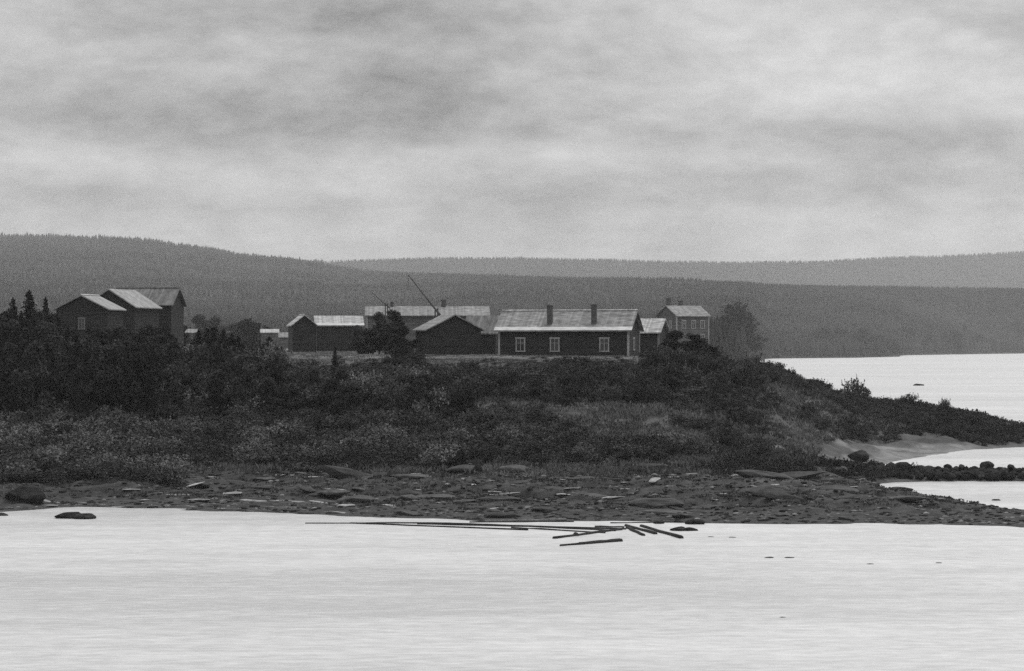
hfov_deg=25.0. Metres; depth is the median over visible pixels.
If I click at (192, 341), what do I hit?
bush
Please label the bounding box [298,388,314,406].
bush
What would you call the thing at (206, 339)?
broadleaf tree
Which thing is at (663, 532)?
log
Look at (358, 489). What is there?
boulder
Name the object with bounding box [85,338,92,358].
spruce
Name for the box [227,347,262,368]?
bush
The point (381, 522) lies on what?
log
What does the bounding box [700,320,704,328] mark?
window
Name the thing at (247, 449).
willow bush
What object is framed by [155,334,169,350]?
broadleaf tree
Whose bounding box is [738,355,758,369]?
bush
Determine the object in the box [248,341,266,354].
bush
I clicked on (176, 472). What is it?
willow bush
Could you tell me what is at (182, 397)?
broadleaf tree
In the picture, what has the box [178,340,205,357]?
willow bush
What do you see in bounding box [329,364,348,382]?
bush
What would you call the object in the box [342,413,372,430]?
bush
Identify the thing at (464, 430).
willow bush
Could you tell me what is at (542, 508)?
boulder
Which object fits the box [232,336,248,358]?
spruce
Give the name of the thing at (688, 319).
two storey house
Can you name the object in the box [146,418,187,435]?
willow bush
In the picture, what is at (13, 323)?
broadleaf tree
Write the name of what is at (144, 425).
willow bush
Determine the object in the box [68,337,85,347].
bush
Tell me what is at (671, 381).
bush
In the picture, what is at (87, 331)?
broadleaf tree
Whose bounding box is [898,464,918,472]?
shrub
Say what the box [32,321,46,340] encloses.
broadleaf tree
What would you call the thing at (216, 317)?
broadleaf tree
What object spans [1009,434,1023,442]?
shrub
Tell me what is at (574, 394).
bush
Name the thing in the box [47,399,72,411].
willow bush
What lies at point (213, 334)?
spruce
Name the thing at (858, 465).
shrub
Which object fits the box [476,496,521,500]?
boulder
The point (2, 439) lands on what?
willow bush
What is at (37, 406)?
bush
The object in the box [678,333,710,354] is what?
broadleaf tree
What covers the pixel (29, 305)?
spruce
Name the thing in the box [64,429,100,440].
willow bush
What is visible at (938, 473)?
boulder
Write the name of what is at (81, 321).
window
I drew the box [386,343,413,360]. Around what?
bush
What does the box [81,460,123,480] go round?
willow bush
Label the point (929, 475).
boulder
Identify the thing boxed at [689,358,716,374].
bush
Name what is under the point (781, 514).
boulder
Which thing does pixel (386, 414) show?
willow bush
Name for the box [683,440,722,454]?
willow bush
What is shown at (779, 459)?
shrub
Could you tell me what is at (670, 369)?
bush
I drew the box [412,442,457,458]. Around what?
willow bush
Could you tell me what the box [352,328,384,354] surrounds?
broadleaf tree
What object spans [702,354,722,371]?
bush
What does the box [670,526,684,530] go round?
boulder
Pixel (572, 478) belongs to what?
boulder
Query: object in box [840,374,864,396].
bush
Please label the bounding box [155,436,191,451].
willow bush
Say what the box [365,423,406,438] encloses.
willow bush
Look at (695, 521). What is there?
boulder
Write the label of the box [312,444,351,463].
willow bush
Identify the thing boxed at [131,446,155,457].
bush
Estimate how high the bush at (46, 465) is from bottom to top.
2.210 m
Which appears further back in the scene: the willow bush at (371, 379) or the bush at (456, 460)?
the willow bush at (371, 379)
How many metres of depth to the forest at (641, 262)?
8547.77 m
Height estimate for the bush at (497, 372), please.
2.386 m
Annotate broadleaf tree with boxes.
[0,311,12,322]
[0,315,10,334]
[6,319,19,341]
[8,340,56,413]
[24,338,70,408]
[32,309,44,321]
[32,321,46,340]
[37,311,63,337]
[38,322,68,374]
[54,312,65,334]
[61,343,79,355]
[62,327,83,340]
[81,327,94,341]
[87,329,111,346]
[92,344,132,407]
[96,339,132,381]
[101,327,111,333]
[105,327,126,344]
[112,325,133,340]
[123,339,135,351]
[134,327,151,340]
[142,325,154,337]
[153,365,187,422]
[154,325,177,343]
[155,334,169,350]
[158,349,184,368]
[159,340,185,364]
[169,362,185,382]
[174,393,188,411]
[180,373,200,396]
[184,325,190,347]
[186,347,198,360]
[188,314,208,337]
[197,328,204,339]
[197,336,217,348]
[201,369,231,407]
[202,318,221,336]
[203,393,227,416]
[212,315,222,327]
[220,323,236,339]
[221,374,254,410]
[227,322,244,338]
[233,318,260,342]
[233,320,252,342]
[234,374,256,391]
[249,322,261,343]
[251,377,285,410]
[259,369,285,396]
[274,383,303,412]
[305,373,323,385]
[316,377,343,414]
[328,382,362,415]
[341,385,364,403]
[347,325,365,350]
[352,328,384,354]
[362,311,387,353]
[362,390,375,408]
[372,393,395,412]
[376,309,406,353]
[390,326,419,350]
[395,384,412,405]
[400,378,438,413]
[412,374,434,390]
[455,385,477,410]
[659,330,683,349]
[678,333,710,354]
[699,338,722,353]
[718,301,765,350]
[720,314,740,328]
[753,327,766,349]
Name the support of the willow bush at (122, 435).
on the ground at (907, 446)
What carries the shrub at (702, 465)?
on the ground at (907, 446)
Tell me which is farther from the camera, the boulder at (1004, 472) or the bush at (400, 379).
the bush at (400, 379)
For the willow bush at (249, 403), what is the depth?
216.73 m
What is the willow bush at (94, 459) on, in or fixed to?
on the ground at (907, 446)
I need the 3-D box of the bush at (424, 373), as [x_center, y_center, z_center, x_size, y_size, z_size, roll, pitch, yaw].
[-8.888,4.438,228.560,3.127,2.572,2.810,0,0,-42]
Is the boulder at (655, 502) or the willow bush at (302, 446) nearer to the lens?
the boulder at (655, 502)
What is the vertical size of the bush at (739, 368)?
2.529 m
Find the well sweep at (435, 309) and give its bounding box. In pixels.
[408,275,440,317]
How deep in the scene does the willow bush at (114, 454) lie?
192.80 m
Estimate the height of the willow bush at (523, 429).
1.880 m
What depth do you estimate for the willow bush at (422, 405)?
215.52 m
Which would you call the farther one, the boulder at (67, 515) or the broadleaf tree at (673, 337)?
the broadleaf tree at (673, 337)
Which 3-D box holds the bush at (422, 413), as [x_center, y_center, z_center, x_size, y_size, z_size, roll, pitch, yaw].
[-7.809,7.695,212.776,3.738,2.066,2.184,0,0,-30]
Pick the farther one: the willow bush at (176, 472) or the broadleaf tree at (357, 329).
the broadleaf tree at (357, 329)
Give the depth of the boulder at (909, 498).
162.80 m
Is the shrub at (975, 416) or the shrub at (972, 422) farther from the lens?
the shrub at (975, 416)
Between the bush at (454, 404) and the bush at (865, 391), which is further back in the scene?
the bush at (865, 391)
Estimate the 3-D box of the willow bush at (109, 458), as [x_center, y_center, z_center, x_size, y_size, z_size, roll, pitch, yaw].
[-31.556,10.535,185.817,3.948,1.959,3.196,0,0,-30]
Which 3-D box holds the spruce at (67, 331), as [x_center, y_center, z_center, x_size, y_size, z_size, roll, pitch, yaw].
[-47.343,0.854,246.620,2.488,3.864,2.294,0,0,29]
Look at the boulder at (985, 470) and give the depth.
203.22 m
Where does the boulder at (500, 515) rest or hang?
on the ground at (907, 446)
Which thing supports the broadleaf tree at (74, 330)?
on the ground at (907, 446)
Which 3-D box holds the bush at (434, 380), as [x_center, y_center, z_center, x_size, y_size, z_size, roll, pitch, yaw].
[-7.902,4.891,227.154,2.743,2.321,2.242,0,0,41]
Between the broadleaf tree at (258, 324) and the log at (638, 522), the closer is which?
the log at (638, 522)
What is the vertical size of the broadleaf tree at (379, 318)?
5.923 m
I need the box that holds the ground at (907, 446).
[0,346,1023,527]
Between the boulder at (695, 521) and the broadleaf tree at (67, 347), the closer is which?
the boulder at (695, 521)
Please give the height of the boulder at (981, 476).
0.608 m
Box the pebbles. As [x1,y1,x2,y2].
[35,504,397,514]
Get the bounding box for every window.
[78,318,85,328]
[515,337,525,351]
[549,337,559,351]
[599,337,609,351]
[681,320,685,328]
[691,320,695,328]
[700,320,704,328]
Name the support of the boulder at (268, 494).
on the ground at (907, 446)
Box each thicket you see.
[0,341,1023,483]
[0,345,904,483]
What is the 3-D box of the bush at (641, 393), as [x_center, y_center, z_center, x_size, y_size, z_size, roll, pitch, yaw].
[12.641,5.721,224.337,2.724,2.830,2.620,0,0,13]
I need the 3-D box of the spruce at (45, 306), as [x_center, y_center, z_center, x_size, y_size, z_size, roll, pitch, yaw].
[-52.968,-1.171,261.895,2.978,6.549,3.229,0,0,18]
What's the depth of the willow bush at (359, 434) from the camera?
202.83 m
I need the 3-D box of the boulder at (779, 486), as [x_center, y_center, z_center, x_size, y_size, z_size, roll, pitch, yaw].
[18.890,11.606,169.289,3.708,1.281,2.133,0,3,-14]
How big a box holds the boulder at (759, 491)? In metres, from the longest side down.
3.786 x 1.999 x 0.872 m
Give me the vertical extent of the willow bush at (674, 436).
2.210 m
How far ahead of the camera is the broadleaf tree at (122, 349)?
217.98 m
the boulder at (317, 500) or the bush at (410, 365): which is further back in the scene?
the bush at (410, 365)
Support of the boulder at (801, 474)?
on the ground at (907, 446)
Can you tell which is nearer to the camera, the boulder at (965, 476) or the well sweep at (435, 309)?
the boulder at (965, 476)
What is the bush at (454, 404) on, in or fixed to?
on the ground at (907, 446)
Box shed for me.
[466,316,499,353]
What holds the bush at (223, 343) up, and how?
on the ground at (907, 446)
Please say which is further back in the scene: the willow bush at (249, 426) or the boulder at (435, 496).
the willow bush at (249, 426)
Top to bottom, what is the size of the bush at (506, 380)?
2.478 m
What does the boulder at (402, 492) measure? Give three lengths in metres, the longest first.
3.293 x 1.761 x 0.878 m
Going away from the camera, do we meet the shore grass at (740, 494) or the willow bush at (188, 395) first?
the shore grass at (740, 494)
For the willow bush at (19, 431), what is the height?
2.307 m
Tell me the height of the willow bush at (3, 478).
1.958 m
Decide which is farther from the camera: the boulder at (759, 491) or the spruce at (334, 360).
the spruce at (334, 360)
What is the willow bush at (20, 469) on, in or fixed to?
on the ground at (907, 446)
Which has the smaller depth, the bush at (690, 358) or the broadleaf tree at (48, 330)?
the broadleaf tree at (48, 330)
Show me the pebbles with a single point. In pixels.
(188, 505)
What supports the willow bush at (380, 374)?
on the ground at (907, 446)
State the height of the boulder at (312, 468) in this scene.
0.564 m
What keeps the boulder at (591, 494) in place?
on the ground at (907, 446)
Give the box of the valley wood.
[184,312,771,357]
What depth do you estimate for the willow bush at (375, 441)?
199.59 m
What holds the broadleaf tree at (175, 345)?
on the ground at (907, 446)
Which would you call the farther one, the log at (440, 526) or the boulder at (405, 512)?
the boulder at (405, 512)
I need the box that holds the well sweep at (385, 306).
[371,292,389,322]
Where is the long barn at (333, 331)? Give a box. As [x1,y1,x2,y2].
[313,316,363,351]
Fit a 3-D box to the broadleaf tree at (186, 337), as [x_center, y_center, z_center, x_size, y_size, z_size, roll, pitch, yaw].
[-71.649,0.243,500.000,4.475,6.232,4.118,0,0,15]
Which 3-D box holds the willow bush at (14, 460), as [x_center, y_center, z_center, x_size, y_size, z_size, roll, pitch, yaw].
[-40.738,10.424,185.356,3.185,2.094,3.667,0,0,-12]
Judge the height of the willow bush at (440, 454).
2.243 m
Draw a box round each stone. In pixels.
[186,482,203,486]
[189,499,209,500]
[223,492,241,494]
[339,504,354,506]
[603,496,624,498]
[649,477,660,482]
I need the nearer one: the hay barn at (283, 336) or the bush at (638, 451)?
the bush at (638, 451)
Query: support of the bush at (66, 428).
on the ground at (907, 446)
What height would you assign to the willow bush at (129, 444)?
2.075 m
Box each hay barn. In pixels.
[185,329,197,344]
[260,329,278,344]
[278,332,287,348]
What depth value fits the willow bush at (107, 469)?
181.85 m
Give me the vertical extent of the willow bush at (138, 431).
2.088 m
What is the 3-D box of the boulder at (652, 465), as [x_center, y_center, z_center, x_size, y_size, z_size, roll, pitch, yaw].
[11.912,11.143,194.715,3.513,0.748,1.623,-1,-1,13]
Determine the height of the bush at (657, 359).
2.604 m
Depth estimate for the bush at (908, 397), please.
299.39 m
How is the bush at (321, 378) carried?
on the ground at (907, 446)
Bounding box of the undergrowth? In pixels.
[1,358,1017,478]
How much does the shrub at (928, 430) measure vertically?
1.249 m
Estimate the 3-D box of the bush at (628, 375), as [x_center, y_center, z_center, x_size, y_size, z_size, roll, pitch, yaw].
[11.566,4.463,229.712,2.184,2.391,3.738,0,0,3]
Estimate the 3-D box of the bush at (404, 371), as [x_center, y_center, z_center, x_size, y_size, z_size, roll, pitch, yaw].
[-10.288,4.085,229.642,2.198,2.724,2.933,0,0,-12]
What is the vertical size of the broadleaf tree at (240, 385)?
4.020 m
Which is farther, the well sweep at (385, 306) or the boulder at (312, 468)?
the well sweep at (385, 306)
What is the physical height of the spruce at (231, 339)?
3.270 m
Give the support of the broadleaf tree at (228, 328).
on the ground at (907, 446)
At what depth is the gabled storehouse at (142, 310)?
299.32 m
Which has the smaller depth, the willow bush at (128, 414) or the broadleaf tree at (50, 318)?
the willow bush at (128, 414)
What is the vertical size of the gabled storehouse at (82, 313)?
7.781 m
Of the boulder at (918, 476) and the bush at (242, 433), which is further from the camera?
the bush at (242, 433)
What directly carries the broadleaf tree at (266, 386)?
on the ground at (907, 446)
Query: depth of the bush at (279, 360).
235.79 m
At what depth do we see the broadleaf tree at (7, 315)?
251.23 m
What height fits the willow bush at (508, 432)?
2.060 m
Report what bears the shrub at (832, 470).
on the ground at (907, 446)
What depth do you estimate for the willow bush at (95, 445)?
196.58 m
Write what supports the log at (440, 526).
on the water
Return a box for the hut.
[286,314,317,351]
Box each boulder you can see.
[5,486,45,504]
[55,512,79,518]
[73,513,95,518]
[187,481,209,489]
[250,485,271,489]
[252,477,275,480]
[262,493,277,496]
[281,508,299,511]
[298,485,315,492]
[302,465,318,471]
[304,499,330,501]
[307,493,323,495]
[318,465,372,478]
[318,488,350,496]
[337,495,374,502]
[351,487,364,490]
[389,474,430,478]
[394,489,423,495]
[394,510,418,515]
[399,494,419,499]
[416,494,454,498]
[446,464,484,473]
[453,499,476,502]
[474,463,482,472]
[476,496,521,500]
[484,512,521,517]
[496,464,529,471]
[502,480,530,483]
[531,506,556,511]
[550,477,577,480]
[575,476,597,480]
[575,492,607,496]
[592,514,608,516]
[626,498,684,507]
[635,463,673,467]
[641,509,691,513]
[653,520,664,523]
[669,506,685,510]
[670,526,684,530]
[672,513,694,517]
[685,519,704,523]
[685,527,697,530]
[692,504,716,508]
[734,470,793,479]
[743,486,795,496]
[754,485,789,488]
[762,491,806,500]
[774,513,789,516]
[782,471,823,478]
[808,485,858,493]
[813,476,834,481]
[838,516,856,519]
[847,450,868,461]
[881,496,926,501]
[887,487,912,490]
[898,473,908,478]
[915,473,923,479]
[926,472,932,479]
[932,471,943,480]
[943,464,951,468]
[944,472,955,480]
[955,471,961,478]
[961,470,971,477]
[961,474,969,479]
[975,471,983,477]
[978,473,985,479]
[979,469,989,472]
[980,461,993,468]
[984,473,996,480]
[993,470,1000,480]
[1000,468,1007,478]
[1007,464,1014,469]
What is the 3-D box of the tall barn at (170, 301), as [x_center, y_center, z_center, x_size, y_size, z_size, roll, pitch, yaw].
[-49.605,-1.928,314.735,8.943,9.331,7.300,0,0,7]
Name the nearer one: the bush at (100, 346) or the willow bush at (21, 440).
the willow bush at (21, 440)
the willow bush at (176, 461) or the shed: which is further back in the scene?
the shed
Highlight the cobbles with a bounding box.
[0,460,1023,524]
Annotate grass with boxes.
[0,453,978,510]
[285,350,645,360]
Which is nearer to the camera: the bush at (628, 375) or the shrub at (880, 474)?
the shrub at (880, 474)
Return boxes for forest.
[0,232,1023,340]
[311,250,1023,288]
[709,292,1023,359]
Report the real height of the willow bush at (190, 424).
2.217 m
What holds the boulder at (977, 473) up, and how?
on the ground at (907, 446)
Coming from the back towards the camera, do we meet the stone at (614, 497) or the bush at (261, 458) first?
the bush at (261, 458)
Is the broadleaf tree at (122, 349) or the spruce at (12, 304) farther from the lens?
the spruce at (12, 304)
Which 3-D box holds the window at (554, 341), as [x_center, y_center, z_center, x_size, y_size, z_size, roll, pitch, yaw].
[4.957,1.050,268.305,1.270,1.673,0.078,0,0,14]
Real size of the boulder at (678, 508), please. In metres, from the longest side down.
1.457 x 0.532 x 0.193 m
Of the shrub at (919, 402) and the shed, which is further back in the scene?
the shrub at (919, 402)
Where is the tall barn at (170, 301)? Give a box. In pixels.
[116,287,186,348]
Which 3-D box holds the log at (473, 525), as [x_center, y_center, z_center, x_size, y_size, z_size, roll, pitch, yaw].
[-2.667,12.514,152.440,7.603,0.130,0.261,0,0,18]
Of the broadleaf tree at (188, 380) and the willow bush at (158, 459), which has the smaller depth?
the willow bush at (158, 459)
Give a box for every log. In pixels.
[305,522,450,523]
[350,522,527,529]
[417,523,526,526]
[448,522,573,527]
[469,521,573,522]
[485,518,565,521]
[504,524,615,530]
[511,527,605,532]
[527,525,625,529]
[552,527,623,538]
[559,538,622,545]
[595,525,623,526]
[610,521,672,522]
[624,524,657,533]
[626,526,644,535]
[640,524,683,537]
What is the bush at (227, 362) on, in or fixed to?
on the ground at (907, 446)
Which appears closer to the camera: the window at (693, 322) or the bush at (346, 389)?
the bush at (346, 389)
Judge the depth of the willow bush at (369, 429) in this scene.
204.26 m
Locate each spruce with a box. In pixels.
[0,354,18,416]
[7,297,18,316]
[13,310,18,320]
[18,311,24,321]
[19,289,37,319]
[42,296,48,320]
[63,326,72,342]
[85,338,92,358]
[187,330,202,354]
[203,327,211,336]
[208,326,222,343]
[218,329,227,343]
[221,333,235,354]
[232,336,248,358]
[261,336,274,355]
[331,346,339,367]
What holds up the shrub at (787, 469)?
on the ground at (907, 446)
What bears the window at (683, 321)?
in the two storey house at (688, 319)
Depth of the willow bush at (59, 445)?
195.50 m
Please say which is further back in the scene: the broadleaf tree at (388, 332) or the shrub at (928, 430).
the broadleaf tree at (388, 332)
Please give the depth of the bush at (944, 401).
299.94 m
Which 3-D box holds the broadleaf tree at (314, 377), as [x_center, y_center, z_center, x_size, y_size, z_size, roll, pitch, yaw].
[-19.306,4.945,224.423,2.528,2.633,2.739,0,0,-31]
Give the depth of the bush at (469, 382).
225.16 m
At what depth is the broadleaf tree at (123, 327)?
251.22 m
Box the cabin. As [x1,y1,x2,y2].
[640,318,669,351]
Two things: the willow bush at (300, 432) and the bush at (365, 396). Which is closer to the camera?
the willow bush at (300, 432)
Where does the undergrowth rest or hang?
on the ground at (907, 446)
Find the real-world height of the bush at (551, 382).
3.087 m
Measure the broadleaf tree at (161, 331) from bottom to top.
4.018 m
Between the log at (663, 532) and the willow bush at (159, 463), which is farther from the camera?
the willow bush at (159, 463)
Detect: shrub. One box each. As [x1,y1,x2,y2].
[693,462,715,468]
[706,464,727,471]
[744,461,766,470]
[762,465,777,471]
[766,467,784,472]
[771,457,790,465]
[778,465,795,471]
[790,458,805,467]
[794,460,817,469]
[806,452,827,460]
[823,456,843,466]
[825,466,846,475]
[835,467,855,476]
[844,461,865,469]
[857,467,876,476]
[866,469,886,478]
[873,465,896,476]
[894,468,906,476]
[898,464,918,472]
[905,399,924,404]
[905,427,926,435]
[922,425,936,432]
[934,403,950,409]
[936,427,953,435]
[962,409,985,415]
[965,418,981,426]
[966,412,982,420]
[1007,424,1021,430]
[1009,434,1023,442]
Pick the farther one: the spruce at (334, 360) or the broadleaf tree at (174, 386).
the spruce at (334, 360)
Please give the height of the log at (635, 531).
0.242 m
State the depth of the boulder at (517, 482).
178.58 m
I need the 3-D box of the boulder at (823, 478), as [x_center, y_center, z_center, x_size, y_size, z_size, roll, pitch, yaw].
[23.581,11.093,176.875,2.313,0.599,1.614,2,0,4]
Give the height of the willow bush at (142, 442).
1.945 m
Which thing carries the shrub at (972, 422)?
on the ground at (907, 446)
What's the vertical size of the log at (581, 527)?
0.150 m
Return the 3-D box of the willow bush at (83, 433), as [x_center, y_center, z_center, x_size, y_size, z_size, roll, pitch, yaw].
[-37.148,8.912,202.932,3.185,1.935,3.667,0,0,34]
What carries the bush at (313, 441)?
on the ground at (907, 446)
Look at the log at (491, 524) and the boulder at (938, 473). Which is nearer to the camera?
the log at (491, 524)
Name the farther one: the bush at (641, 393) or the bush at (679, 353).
the bush at (679, 353)
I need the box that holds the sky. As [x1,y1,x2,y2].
[0,0,1023,262]
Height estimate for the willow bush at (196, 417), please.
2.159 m
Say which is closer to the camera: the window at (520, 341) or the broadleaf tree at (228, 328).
the window at (520, 341)
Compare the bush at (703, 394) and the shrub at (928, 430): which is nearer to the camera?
the bush at (703, 394)
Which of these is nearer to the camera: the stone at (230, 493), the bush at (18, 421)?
the stone at (230, 493)
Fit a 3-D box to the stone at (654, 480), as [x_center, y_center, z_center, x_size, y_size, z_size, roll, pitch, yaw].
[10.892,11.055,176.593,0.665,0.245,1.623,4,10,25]
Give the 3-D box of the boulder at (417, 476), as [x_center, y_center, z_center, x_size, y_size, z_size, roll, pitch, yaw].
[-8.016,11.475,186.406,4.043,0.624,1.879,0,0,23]
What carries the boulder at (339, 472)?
on the ground at (907, 446)
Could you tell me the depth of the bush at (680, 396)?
224.83 m
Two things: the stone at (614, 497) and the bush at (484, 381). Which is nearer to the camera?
the stone at (614, 497)
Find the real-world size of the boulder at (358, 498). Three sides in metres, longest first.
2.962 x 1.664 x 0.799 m
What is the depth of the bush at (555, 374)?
228.39 m
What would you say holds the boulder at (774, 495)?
on the ground at (907, 446)
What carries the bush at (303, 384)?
on the ground at (907, 446)
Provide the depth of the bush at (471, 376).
225.88 m
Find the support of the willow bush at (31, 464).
on the ground at (907, 446)
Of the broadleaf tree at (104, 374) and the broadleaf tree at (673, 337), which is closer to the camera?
the broadleaf tree at (104, 374)
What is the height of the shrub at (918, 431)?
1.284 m
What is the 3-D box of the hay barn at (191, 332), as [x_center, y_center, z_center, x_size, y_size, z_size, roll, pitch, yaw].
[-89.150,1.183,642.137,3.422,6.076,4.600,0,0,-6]
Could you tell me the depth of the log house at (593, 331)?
268.68 m
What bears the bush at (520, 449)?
on the ground at (907, 446)
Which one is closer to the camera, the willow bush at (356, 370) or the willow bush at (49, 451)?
the willow bush at (49, 451)
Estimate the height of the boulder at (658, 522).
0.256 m
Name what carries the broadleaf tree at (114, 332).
on the ground at (907, 446)
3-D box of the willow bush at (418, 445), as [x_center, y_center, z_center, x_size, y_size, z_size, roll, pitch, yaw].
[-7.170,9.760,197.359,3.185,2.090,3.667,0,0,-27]
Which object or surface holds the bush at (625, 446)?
on the ground at (907, 446)
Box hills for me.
[0,239,1023,360]
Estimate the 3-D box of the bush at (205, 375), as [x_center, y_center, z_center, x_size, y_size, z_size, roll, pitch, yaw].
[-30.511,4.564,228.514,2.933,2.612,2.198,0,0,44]
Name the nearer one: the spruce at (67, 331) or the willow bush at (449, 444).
the willow bush at (449, 444)
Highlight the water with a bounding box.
[0,353,1023,670]
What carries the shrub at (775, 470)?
on the ground at (907, 446)
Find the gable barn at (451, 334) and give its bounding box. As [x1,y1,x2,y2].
[412,314,484,354]
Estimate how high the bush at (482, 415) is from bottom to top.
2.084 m
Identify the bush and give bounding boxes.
[0,409,26,421]
[0,415,12,427]
[0,423,43,440]
[0,431,15,443]
[0,435,40,448]
[0,437,32,456]
[0,453,23,469]
[0,473,11,483]
[6,417,42,431]
[6,462,42,481]
[9,419,49,431]
[12,449,43,460]
[19,401,46,421]
[23,457,52,471]
[29,445,73,458]
[29,452,56,462]
[34,456,56,477]
[37,441,79,454]
[38,419,69,432]
[38,452,64,467]
[43,408,75,426]
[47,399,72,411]
[50,417,92,434]
[55,422,75,436]
[55,461,86,476]
[56,439,98,454]
[57,430,95,444]
[57,450,85,464]
[61,443,91,459]
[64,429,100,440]
[67,457,94,477]
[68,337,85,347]
[71,417,110,432]
[72,427,92,435]
[73,434,114,454]
[79,435,111,451]
[81,413,110,424]
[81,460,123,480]
[83,339,103,349]
[86,452,131,463]
[88,452,128,461]
[90,405,126,422]
[90,450,117,457]
[92,456,132,479]
[95,429,125,441]
[97,454,143,464]
[98,437,125,452]
[100,437,146,454]
[107,443,145,458]
[110,411,148,426]
[111,429,139,441]
[115,413,140,427]
[118,458,152,475]
[124,435,156,446]
[128,418,160,433]
[128,424,172,441]
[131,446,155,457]
[132,453,157,459]
[136,466,170,482]
[137,453,172,464]
[143,440,175,453]
[145,462,190,484]
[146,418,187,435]
[149,458,178,476]
[150,460,189,481]
[152,436,170,445]
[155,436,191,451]
[160,452,192,470]
[168,412,203,423]
[168,417,202,434]
[169,387,195,404]
[171,414,203,428]
[174,345,188,356]
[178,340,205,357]
[183,338,198,351]
[192,371,206,384]
[198,380,232,396]
[199,371,215,386]
[203,423,236,437]
[207,336,230,351]
[219,357,232,371]
[226,403,253,420]
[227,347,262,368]
[229,427,263,439]
[229,442,263,455]
[230,392,264,410]
[234,418,265,432]
[236,437,277,451]
[239,361,256,376]
[241,451,282,465]
[242,441,280,456]
[243,432,273,447]
[244,422,286,436]
[245,342,261,349]
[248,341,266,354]
[256,341,293,369]
[262,366,291,385]
[263,351,290,371]
[269,418,300,434]
[274,378,290,387]
[280,420,306,436]
[281,425,316,442]
[282,368,306,378]
[282,440,315,455]
[288,390,313,413]
[296,380,312,396]
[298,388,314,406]
[299,379,322,402]
[301,388,329,406]
[301,443,333,459]
[303,372,326,382]
[306,377,320,394]
[306,436,336,451]
[311,363,330,377]
[312,430,342,442]
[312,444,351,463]
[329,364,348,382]
[330,375,368,396]
[335,367,365,374]
[337,432,379,449]
[341,408,364,418]
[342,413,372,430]
[344,369,369,390]
[344,429,375,441]
[351,422,387,438]
[356,371,381,392]
[357,433,392,452]
[359,388,370,402]
[363,407,401,426]
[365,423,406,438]
[369,393,388,408]
[371,407,400,424]
[372,381,405,408]
[373,369,405,381]
[377,375,395,387]
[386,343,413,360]
[391,373,415,386]
[391,444,424,460]
[396,363,415,380]
[401,366,432,377]
[402,360,427,371]
[405,369,431,378]
[406,408,446,425]
[408,438,446,456]
[410,453,444,466]
[411,387,448,413]
[412,411,445,430]
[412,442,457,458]
[418,443,459,466]
[419,374,441,387]
[426,381,450,395]
[428,358,460,384]
[428,439,469,453]
[434,388,450,409]
[445,423,481,442]
[447,388,476,414]
[447,450,470,466]
[455,376,479,388]
[457,382,482,400]
[460,370,481,386]
[468,408,508,425]
[470,409,498,425]
[471,377,502,394]
[476,369,498,390]
[481,367,509,384]
[486,424,523,444]
[487,404,510,424]
[494,368,517,389]
[500,436,537,458]
[506,421,545,437]
[519,367,544,386]
[539,432,579,445]
[540,374,561,399]
[548,368,569,385]
[558,381,585,402]
[563,443,599,459]
[565,369,589,382]
[573,447,602,464]
[575,434,609,447]
[598,382,622,398]
[610,440,635,459]
[617,369,637,387]
[629,381,655,405]
[631,441,661,458]
[641,354,666,367]
[647,428,684,449]
[659,370,680,391]
[660,361,680,377]
[665,390,695,407]
[673,348,690,357]
[674,347,691,358]
[680,360,699,381]
[683,351,702,369]
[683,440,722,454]
[685,384,709,402]
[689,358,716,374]
[695,375,717,384]
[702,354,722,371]
[723,362,743,375]
[728,371,750,394]
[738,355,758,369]
[785,367,794,375]
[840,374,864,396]
[857,384,871,397]
[897,392,918,403]
[938,397,950,407]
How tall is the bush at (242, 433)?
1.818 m
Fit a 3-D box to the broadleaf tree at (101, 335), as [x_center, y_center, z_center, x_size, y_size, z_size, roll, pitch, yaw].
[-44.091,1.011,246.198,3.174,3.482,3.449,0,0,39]
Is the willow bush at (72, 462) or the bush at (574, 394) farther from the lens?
the bush at (574, 394)
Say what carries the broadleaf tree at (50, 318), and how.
on the ground at (907, 446)
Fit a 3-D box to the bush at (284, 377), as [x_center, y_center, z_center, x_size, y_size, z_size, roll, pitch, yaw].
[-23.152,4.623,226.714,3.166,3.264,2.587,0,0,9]
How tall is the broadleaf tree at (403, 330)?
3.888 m
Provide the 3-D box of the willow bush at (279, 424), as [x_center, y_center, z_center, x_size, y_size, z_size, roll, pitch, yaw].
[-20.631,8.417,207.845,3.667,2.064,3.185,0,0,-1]
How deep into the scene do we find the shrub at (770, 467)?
190.16 m
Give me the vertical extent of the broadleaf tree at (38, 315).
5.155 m
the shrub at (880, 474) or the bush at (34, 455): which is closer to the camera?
the bush at (34, 455)
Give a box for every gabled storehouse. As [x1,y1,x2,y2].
[53,294,126,338]
[100,289,162,335]
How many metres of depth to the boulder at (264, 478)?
187.96 m
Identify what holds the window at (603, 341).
in the log house at (593, 331)
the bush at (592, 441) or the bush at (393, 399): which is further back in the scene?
the bush at (393, 399)
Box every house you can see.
[365,300,489,350]
[494,304,643,355]
[655,298,710,342]
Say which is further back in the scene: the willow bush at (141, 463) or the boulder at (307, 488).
the willow bush at (141, 463)
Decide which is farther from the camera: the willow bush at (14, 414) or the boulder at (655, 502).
the willow bush at (14, 414)
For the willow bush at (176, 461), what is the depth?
191.70 m
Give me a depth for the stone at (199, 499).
170.98 m
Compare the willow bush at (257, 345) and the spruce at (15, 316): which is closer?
the willow bush at (257, 345)
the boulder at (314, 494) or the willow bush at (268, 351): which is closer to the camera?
the boulder at (314, 494)
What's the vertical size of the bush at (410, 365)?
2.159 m

